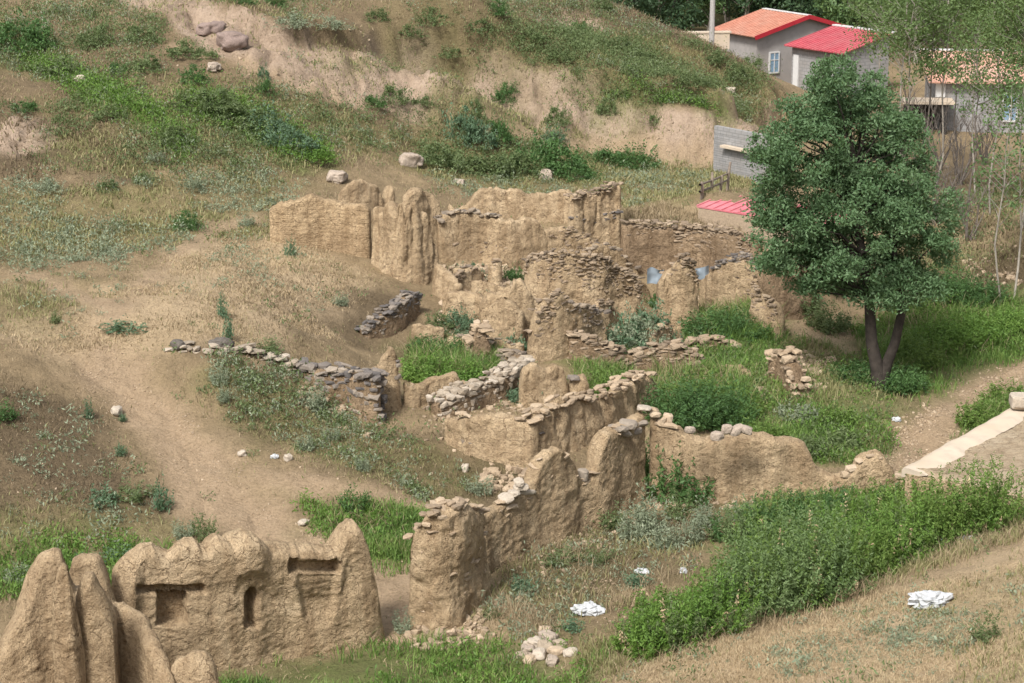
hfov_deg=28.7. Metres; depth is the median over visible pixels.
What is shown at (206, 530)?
weed
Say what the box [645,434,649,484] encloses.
ruin weed
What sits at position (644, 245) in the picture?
mud wall
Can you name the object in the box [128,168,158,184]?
bush
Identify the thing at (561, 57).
bush
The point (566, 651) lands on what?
loose stone
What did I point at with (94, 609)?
mud wall
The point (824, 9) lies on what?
broadleaf tree
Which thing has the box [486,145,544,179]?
bush
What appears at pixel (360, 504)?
weed
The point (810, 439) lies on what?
thicket shrub
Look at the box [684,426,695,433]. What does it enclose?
cap stone
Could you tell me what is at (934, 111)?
bare shrub
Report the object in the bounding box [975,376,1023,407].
thicket shrub
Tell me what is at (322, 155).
bush
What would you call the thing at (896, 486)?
leafy shrub
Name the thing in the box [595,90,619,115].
bush
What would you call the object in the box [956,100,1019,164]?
bare shrub
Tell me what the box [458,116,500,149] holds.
bush
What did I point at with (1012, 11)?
sapling
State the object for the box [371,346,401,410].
mud wall
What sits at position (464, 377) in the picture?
thicket shrub
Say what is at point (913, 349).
thicket shrub
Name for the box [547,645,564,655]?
loose stone
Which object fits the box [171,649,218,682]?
mud wall
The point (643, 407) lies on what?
cap stone
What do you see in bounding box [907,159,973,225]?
bare shrub
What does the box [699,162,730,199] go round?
wooden rail
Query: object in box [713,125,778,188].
block wall
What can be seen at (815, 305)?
thicket shrub
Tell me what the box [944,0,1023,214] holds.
sapling
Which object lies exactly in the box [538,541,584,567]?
ruin weed
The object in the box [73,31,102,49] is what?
bush
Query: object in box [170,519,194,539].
weed
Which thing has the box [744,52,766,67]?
bush
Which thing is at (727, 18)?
broadleaf tree
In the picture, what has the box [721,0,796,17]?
broadleaf tree
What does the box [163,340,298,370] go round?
stone wall
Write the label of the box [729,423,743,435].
cap stone
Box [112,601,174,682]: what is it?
mud wall
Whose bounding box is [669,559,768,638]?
leafy shrub
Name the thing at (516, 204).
mud wall
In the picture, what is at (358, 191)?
mud wall
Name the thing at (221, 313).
weed
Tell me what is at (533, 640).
loose stone
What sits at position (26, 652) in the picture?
mud wall
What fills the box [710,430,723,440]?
cap stone
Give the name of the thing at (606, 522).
ruin weed
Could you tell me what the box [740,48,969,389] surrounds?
leafy tree
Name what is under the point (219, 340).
loose stone
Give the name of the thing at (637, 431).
cap stone
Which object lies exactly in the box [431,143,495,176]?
bush
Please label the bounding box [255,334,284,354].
weed
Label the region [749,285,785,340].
mud wall
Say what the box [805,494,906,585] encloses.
leafy shrub
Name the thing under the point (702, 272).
tarpaulin
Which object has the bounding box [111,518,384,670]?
mud wall
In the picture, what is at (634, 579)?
ruin weed
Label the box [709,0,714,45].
utility pole
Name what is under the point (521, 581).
ruin weed
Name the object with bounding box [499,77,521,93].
bush
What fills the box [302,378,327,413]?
weed
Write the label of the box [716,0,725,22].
broadleaf tree
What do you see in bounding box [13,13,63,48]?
bush
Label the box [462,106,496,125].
bush
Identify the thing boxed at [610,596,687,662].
leafy shrub
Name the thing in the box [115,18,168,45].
bush
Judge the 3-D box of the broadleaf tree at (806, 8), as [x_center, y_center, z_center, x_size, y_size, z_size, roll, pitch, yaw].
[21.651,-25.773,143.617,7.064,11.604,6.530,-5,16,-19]
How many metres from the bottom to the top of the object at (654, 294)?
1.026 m
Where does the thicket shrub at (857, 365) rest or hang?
on the ground at (282, 480)
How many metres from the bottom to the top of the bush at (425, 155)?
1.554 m
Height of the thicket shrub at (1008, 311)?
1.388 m
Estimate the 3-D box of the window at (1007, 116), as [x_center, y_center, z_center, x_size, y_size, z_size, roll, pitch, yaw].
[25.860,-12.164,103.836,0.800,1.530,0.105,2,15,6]
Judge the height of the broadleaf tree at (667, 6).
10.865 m
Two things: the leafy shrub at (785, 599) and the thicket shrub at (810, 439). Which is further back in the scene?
the thicket shrub at (810, 439)
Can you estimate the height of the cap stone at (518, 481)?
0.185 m
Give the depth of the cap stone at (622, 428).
51.96 m
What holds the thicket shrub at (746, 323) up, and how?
on the ground at (282, 480)
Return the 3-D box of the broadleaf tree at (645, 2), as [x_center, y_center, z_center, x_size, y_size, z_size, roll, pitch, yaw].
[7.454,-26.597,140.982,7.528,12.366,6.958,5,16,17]
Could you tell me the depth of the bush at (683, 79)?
93.31 m
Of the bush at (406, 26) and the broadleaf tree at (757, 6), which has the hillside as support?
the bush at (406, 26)
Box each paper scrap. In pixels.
[270,453,278,458]
[635,568,648,573]
[679,567,686,572]
[892,416,900,421]
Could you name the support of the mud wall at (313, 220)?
on the ground at (282, 480)
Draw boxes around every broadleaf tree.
[607,0,663,16]
[635,0,706,30]
[640,0,693,21]
[644,0,682,19]
[693,0,725,30]
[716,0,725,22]
[720,0,756,14]
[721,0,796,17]
[724,0,731,21]
[736,0,808,13]
[763,0,842,23]
[813,0,881,27]
[819,0,880,27]
[879,3,901,33]
[885,0,948,63]
[911,0,971,43]
[962,0,1023,48]
[981,0,1023,44]
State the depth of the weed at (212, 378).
56.28 m
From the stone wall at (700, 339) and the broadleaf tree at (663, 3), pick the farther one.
the broadleaf tree at (663, 3)
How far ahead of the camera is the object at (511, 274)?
70.73 m
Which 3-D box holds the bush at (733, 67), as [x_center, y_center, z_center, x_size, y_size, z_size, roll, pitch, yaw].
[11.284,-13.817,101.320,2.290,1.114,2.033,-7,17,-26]
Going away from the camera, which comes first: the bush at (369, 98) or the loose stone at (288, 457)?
the loose stone at (288, 457)
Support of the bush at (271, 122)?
on the hillside
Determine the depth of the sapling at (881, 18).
91.76 m
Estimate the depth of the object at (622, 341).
65.57 m
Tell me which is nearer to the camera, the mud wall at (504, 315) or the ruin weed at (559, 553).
the ruin weed at (559, 553)
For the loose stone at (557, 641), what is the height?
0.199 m
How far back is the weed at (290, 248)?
68.88 m
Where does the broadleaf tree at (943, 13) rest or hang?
on the ground at (282, 480)
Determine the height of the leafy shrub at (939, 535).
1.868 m
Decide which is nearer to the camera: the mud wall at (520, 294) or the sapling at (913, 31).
the mud wall at (520, 294)
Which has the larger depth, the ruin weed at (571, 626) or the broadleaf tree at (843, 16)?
the broadleaf tree at (843, 16)
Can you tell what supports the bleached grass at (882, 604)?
on the ground at (282, 480)
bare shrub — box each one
[872,76,985,191]
[893,85,924,156]
[905,84,972,170]
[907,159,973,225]
[934,118,990,184]
[946,173,996,240]
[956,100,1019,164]
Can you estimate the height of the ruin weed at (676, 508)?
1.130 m
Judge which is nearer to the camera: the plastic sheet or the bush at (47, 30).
the plastic sheet
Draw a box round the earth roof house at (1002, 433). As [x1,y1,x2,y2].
[901,408,1023,514]
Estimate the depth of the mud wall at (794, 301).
69.92 m
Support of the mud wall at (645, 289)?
on the ground at (282, 480)
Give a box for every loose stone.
[72,74,84,82]
[110,405,122,415]
[170,339,185,349]
[207,62,221,71]
[208,337,234,346]
[237,450,246,456]
[283,453,292,461]
[297,519,309,525]
[453,178,464,184]
[461,463,468,472]
[515,651,527,658]
[521,644,534,653]
[522,654,536,664]
[523,635,542,647]
[532,647,546,660]
[537,639,552,653]
[538,625,551,630]
[538,629,558,641]
[545,654,558,666]
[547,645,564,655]
[552,638,567,645]
[562,647,577,656]
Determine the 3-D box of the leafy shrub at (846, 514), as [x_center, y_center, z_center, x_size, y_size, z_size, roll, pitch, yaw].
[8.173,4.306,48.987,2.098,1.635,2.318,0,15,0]
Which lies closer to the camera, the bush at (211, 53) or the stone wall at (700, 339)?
the stone wall at (700, 339)
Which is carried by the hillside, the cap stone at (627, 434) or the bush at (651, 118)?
the bush at (651, 118)
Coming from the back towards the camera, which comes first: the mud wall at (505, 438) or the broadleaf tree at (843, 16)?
the broadleaf tree at (843, 16)
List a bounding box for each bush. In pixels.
[0,1,56,52]
[8,96,40,113]
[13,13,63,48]
[23,174,66,194]
[29,50,90,76]
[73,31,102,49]
[74,14,120,46]
[88,98,134,121]
[93,175,123,192]
[107,55,131,73]
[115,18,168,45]
[125,48,175,73]
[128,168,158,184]
[143,146,169,165]
[154,120,194,145]
[159,33,204,58]
[164,79,223,112]
[165,204,207,232]
[174,165,210,193]
[178,59,217,84]
[184,44,224,59]
[188,80,250,119]
[207,91,276,127]
[235,0,260,5]
[238,95,295,134]
[250,73,279,96]
[255,113,305,146]
[257,60,270,79]
[261,7,318,28]
[262,0,286,7]
[273,126,329,154]
[297,138,340,165]
[312,12,355,30]
[359,92,388,108]
[363,2,390,22]
[377,80,414,104]
[397,22,428,38]
[410,0,453,26]
[411,91,436,106]
[412,133,474,173]
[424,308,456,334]
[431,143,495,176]
[432,43,468,58]
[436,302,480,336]
[438,99,489,141]
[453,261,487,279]
[457,138,529,182]
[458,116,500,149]
[459,12,500,34]
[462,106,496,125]
[464,94,485,111]
[483,109,517,143]
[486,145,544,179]
[487,0,514,15]
[490,83,517,103]
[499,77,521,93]
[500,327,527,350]
[502,121,586,171]
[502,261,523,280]
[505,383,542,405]
[515,24,552,42]
[532,142,601,178]
[540,122,570,143]
[541,43,578,62]
[541,102,572,126]
[554,160,605,183]
[571,17,593,31]
[587,0,618,11]
[591,139,638,168]
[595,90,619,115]
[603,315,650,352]
[604,28,636,51]
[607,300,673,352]
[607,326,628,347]
[614,136,667,170]
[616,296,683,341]
[619,43,663,62]
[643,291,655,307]
[649,113,661,125]
[666,67,713,86]
[705,45,732,63]
[724,59,756,80]
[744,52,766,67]
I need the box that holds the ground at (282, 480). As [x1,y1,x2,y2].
[0,0,1023,682]
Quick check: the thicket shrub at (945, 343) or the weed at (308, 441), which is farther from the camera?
the thicket shrub at (945, 343)
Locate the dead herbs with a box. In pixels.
[0,0,1023,617]
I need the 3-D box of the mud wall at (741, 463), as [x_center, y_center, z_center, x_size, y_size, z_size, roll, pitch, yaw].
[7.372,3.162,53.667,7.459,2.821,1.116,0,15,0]
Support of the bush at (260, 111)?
on the hillside
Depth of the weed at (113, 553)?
48.62 m
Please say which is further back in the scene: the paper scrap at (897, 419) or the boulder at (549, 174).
the boulder at (549, 174)
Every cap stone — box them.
[498,492,513,503]
[508,489,519,496]
[513,477,524,486]
[513,483,528,490]
[520,489,535,494]
[577,468,588,481]
[608,424,628,431]
[619,418,637,429]
[620,431,631,436]
[634,427,641,435]
[637,404,650,410]
[638,420,648,426]
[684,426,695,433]
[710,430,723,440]
[721,424,732,433]
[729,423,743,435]
[742,425,752,435]
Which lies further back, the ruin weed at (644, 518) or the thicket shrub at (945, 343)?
the thicket shrub at (945, 343)
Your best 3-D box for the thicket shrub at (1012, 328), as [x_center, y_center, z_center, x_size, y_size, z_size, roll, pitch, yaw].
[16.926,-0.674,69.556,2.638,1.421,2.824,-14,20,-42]
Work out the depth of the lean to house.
123.10 m
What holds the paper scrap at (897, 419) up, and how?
on the ground at (282, 480)
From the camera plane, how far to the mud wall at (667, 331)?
66.36 m
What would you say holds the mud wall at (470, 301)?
on the ground at (282, 480)
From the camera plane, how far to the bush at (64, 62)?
81.78 m
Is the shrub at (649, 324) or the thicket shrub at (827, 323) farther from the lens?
the thicket shrub at (827, 323)
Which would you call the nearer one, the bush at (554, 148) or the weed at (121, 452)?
the weed at (121, 452)
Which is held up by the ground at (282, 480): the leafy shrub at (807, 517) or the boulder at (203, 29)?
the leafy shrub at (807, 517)
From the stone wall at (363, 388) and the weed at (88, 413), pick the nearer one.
the weed at (88, 413)
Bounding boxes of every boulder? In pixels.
[195,21,225,36]
[216,31,248,51]
[326,170,347,183]
[398,152,423,167]
[539,169,552,179]
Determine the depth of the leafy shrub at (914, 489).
49.81 m
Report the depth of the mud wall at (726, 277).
70.56 m
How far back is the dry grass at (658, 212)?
58.47 m
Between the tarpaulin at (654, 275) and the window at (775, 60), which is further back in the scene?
the window at (775, 60)
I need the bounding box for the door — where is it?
[792,54,798,86]
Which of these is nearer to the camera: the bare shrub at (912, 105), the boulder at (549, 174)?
the boulder at (549, 174)
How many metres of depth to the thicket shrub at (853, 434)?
58.91 m
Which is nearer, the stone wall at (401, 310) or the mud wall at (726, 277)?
the stone wall at (401, 310)
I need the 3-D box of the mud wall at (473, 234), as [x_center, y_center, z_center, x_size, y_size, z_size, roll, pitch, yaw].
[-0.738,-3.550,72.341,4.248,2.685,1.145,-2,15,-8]
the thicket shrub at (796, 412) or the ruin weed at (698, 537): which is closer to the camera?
the ruin weed at (698, 537)
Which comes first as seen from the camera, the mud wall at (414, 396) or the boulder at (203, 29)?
the mud wall at (414, 396)
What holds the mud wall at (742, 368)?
on the ground at (282, 480)
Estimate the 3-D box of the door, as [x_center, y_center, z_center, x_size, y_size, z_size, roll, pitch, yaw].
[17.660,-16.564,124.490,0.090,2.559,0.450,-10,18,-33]
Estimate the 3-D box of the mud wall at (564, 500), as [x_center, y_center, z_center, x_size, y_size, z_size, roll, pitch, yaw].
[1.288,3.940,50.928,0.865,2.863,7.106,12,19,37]
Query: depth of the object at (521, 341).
64.23 m
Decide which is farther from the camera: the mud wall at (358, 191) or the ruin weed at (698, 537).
the mud wall at (358, 191)
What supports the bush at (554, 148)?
on the hillside
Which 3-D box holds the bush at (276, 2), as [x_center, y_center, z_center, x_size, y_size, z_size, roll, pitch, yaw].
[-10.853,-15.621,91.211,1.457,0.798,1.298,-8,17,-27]
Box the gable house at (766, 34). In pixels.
[715,8,843,82]
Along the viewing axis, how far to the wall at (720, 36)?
123.24 m
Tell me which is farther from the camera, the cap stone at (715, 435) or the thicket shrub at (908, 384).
the thicket shrub at (908, 384)
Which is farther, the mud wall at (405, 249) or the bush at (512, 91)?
the bush at (512, 91)
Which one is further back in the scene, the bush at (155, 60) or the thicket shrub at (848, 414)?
the bush at (155, 60)
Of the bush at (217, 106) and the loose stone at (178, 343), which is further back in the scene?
the bush at (217, 106)
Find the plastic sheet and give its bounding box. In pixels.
[908,590,953,609]
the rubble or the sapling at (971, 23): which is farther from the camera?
the sapling at (971, 23)
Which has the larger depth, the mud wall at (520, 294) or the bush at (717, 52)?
the bush at (717, 52)
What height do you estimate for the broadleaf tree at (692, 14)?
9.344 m
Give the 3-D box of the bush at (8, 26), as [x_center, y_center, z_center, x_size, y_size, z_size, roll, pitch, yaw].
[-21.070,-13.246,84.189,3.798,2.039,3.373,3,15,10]
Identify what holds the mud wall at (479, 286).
on the ground at (282, 480)
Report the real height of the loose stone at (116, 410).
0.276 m
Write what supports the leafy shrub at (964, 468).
on the ground at (282, 480)
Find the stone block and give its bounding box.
[1009,392,1023,409]
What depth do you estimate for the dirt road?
61.88 m
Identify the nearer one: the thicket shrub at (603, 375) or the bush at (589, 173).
the thicket shrub at (603, 375)
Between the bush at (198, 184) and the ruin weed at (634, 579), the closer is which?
the ruin weed at (634, 579)
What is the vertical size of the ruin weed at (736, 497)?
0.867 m
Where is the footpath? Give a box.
[373,564,416,649]
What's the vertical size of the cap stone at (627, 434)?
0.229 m
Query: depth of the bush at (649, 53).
98.34 m
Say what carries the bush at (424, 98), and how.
on the hillside
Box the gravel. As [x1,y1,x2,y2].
[1,0,1023,679]
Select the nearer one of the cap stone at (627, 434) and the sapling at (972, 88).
the cap stone at (627, 434)
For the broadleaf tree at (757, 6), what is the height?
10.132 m
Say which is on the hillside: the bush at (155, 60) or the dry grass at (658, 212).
the bush at (155, 60)
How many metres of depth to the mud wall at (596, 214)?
74.72 m
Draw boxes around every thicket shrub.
[399,348,462,383]
[406,332,463,354]
[431,356,487,380]
[573,365,627,396]
[639,367,730,431]
[662,362,738,397]
[673,371,761,431]
[676,302,744,338]
[703,304,772,342]
[732,386,772,422]
[741,415,789,435]
[769,398,819,423]
[794,431,832,459]
[798,290,823,313]
[802,298,855,334]
[811,401,864,429]
[816,426,862,449]
[827,358,873,384]
[872,361,933,394]
[878,325,943,371]
[902,314,973,354]
[915,257,978,303]
[929,307,1002,352]
[950,270,1010,307]
[952,393,1009,429]
[967,303,1023,347]
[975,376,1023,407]
[987,300,1023,335]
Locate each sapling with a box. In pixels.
[831,0,921,136]
[848,0,951,157]
[853,0,967,180]
[889,0,980,171]
[892,0,1010,187]
[918,0,999,173]
[934,3,1019,201]
[936,14,1003,190]
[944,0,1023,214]
[966,84,1023,301]
[975,0,1023,228]
[982,57,1023,298]
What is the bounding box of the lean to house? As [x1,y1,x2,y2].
[784,24,894,92]
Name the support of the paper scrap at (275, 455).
on the ground at (282, 480)
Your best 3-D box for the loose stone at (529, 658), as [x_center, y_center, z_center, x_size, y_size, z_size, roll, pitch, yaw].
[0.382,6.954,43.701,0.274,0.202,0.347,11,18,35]
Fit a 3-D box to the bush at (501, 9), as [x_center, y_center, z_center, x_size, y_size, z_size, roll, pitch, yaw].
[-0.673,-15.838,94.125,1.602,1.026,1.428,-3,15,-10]
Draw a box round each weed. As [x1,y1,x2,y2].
[0,396,20,423]
[2,560,29,584]
[47,306,61,323]
[82,396,94,418]
[82,478,120,509]
[96,314,147,334]
[102,543,131,563]
[106,477,159,502]
[114,437,126,455]
[118,411,126,421]
[152,473,174,513]
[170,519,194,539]
[189,508,218,541]
[205,360,230,385]
[215,379,230,403]
[216,292,228,318]
[217,309,234,338]
[236,213,257,226]
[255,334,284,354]
[282,236,296,256]
[292,430,317,450]
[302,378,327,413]
[320,423,343,441]
[331,292,348,306]
[335,481,373,514]
[354,452,372,471]
[390,605,414,633]
[463,473,494,495]
[479,603,502,619]
[508,569,538,594]
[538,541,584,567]
[559,611,585,633]
[580,542,621,564]
[597,500,631,530]
[616,497,651,543]
[620,568,652,588]
[631,481,672,536]
[642,440,688,503]
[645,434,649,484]
[645,515,682,550]
[659,479,698,523]
[664,457,715,509]
[673,506,715,547]
[691,494,723,528]
[722,493,760,521]
[962,604,1007,644]
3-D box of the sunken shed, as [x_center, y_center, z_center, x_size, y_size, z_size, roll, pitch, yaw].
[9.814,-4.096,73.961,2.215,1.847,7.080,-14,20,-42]
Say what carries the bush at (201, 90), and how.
on the hillside
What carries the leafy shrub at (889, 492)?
on the ground at (282, 480)
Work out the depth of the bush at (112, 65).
82.44 m
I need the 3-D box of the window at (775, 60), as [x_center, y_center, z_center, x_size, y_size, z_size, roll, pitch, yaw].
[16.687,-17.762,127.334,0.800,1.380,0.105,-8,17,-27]
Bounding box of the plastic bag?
[570,600,605,615]
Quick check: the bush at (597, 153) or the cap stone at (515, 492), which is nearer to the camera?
the cap stone at (515, 492)
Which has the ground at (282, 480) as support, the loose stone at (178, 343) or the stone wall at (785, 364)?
the stone wall at (785, 364)
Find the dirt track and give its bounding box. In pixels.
[76,340,329,544]
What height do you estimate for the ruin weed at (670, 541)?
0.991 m
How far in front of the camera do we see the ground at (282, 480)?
56.12 m
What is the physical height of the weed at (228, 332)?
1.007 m
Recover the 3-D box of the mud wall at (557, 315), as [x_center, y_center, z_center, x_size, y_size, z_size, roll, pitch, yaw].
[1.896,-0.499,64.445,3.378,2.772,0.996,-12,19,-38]
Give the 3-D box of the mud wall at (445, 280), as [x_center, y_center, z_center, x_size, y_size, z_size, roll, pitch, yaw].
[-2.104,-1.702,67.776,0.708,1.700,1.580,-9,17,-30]
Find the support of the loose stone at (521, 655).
on the ground at (282, 480)
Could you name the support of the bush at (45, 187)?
on the ground at (282, 480)
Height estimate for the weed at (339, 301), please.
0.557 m
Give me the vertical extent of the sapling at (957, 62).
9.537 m
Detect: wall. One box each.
[0,548,120,682]
[52,562,85,682]
[69,553,115,601]
[75,571,117,682]
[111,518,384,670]
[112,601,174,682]
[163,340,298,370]
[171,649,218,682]
[269,193,371,258]
[296,357,389,423]
[338,179,394,222]
[354,290,422,338]
[371,201,438,284]
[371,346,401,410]
[402,187,441,245]
[403,371,467,407]
[403,496,490,629]
[412,323,443,341]
[425,356,534,416]
[432,263,462,298]
[433,207,548,268]
[442,290,483,323]
[444,411,539,467]
[447,187,571,222]
[447,334,523,354]
[453,264,483,277]
[454,266,481,290]
[462,319,502,357]
[471,280,510,296]
[479,278,537,339]
[483,412,646,572]
[486,297,524,342]
[488,257,501,284]
[496,348,533,362]
[518,362,568,406]
[521,248,644,325]
[521,370,658,452]
[523,288,611,362]
[544,226,597,256]
[563,181,623,245]
[566,328,704,369]
[567,373,589,392]
[586,242,641,274]
[586,298,614,329]
[619,219,762,281]
[637,279,650,302]
[647,321,673,346]
[649,407,904,502]
[656,252,698,329]
[681,31,731,48]
[684,334,741,349]
[698,274,707,306]
[705,251,758,309]
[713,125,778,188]
[722,364,752,378]
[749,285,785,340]
[756,248,818,319]
[764,345,812,398]
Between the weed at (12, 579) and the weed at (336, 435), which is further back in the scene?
the weed at (336, 435)
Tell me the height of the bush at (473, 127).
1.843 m
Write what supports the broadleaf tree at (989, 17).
on the ground at (282, 480)
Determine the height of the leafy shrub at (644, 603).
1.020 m
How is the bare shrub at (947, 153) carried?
on the ground at (282, 480)
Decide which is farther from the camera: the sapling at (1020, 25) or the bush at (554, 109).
the bush at (554, 109)
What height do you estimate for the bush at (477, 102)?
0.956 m
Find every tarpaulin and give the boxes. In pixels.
[647,267,663,283]
[695,265,708,279]
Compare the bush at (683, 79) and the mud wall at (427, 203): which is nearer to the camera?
the mud wall at (427, 203)
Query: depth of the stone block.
54.71 m
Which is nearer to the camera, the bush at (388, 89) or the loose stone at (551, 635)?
the loose stone at (551, 635)
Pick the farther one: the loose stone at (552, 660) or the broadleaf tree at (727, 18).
the broadleaf tree at (727, 18)
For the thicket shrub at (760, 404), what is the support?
on the ground at (282, 480)
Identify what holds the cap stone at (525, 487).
on the cap stone at (529, 491)
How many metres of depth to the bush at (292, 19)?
87.20 m
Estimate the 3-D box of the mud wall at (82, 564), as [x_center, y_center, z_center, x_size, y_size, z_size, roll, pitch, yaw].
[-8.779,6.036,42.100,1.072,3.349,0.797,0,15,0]
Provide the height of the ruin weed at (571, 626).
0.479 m
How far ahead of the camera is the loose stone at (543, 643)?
44.12 m
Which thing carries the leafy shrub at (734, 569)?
on the ground at (282, 480)
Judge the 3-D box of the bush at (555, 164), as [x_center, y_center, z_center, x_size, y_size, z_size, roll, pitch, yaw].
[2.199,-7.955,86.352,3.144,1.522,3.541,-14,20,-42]
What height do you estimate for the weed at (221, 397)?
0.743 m
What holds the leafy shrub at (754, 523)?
on the ground at (282, 480)
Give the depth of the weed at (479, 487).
53.50 m
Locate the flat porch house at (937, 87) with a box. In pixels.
[901,48,1023,134]
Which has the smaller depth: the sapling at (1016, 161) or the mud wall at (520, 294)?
the mud wall at (520, 294)
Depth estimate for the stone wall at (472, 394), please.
59.34 m
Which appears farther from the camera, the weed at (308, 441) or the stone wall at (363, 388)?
the stone wall at (363, 388)
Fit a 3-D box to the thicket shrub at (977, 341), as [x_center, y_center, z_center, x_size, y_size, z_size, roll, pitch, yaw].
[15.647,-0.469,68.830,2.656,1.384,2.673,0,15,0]
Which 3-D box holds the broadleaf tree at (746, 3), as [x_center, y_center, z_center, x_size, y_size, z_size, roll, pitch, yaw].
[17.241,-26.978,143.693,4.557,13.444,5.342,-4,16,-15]
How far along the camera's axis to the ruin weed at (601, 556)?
49.38 m
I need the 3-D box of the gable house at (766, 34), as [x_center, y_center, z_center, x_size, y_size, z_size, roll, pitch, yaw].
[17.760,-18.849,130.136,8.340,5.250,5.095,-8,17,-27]
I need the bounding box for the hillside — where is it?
[0,0,775,187]
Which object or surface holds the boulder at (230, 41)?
on the hillside
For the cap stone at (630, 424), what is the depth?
52.52 m
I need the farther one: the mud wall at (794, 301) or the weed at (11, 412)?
the mud wall at (794, 301)
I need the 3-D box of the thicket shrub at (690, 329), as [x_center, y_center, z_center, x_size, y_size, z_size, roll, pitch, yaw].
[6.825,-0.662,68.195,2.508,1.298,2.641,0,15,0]
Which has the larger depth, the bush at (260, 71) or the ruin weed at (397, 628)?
the bush at (260, 71)
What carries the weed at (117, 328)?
on the ground at (282, 480)
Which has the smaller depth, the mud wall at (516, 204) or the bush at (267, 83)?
the mud wall at (516, 204)
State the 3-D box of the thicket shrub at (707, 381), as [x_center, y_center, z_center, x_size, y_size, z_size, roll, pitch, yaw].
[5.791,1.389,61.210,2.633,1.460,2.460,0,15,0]
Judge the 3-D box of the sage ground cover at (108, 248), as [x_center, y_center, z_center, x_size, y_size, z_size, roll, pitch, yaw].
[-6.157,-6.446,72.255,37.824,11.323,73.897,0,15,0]
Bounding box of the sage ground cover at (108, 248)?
[0,0,1023,682]
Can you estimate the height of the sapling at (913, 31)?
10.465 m
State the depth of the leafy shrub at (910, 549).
45.94 m
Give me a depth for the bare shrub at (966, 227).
76.83 m
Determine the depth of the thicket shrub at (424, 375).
61.01 m
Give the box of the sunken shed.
[696,195,856,267]
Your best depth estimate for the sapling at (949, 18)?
85.75 m
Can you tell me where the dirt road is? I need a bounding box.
[891,362,1023,472]
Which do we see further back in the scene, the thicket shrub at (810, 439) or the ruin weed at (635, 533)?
the thicket shrub at (810, 439)
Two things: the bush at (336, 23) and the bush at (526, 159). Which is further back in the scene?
the bush at (336, 23)
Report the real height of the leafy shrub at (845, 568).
2.198 m
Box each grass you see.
[0,0,1023,682]
[0,0,1023,682]
[0,49,1023,682]
[0,234,1023,682]
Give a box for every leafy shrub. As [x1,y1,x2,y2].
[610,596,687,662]
[628,583,699,624]
[634,585,729,650]
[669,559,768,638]
[696,513,806,617]
[701,501,763,542]
[704,498,806,575]
[732,482,806,535]
[734,515,855,617]
[751,482,857,560]
[766,503,877,607]
[769,482,842,529]
[802,481,875,521]
[802,482,888,541]
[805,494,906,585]
[840,474,926,531]
[840,488,938,569]
[873,476,904,507]
[876,472,974,552]
[887,466,957,517]
[903,463,1007,543]
[945,453,1003,500]
[946,452,1023,535]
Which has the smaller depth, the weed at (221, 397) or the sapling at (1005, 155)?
the weed at (221, 397)
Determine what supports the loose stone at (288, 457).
on the ground at (282, 480)
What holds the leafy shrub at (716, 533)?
on the ground at (282, 480)
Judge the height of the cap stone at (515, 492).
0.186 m
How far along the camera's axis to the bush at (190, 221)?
69.93 m
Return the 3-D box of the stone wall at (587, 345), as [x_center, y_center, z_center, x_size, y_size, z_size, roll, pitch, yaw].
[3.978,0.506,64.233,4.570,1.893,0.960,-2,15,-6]
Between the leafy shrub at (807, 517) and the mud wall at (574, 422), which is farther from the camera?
the mud wall at (574, 422)
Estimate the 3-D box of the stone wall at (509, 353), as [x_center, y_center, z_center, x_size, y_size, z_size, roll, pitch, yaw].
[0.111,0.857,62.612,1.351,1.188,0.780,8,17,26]
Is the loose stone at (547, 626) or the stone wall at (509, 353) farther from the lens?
the stone wall at (509, 353)
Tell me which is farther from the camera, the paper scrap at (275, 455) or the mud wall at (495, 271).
the mud wall at (495, 271)
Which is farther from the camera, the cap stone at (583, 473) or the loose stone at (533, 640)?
the cap stone at (583, 473)
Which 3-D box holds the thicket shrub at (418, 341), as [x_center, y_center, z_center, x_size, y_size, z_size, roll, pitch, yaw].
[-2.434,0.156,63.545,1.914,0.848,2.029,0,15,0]
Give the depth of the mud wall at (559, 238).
72.95 m
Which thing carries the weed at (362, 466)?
on the ground at (282, 480)
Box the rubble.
[297,263,895,650]
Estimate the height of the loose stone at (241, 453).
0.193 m
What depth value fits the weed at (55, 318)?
58.55 m
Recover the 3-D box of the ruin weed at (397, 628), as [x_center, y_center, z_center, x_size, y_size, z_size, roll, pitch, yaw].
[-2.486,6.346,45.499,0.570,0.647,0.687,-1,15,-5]
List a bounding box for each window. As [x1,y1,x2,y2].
[768,51,779,73]
[1002,92,1018,121]
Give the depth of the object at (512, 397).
60.01 m
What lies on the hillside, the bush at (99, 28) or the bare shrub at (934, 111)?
the bush at (99, 28)
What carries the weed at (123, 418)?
on the dirt track

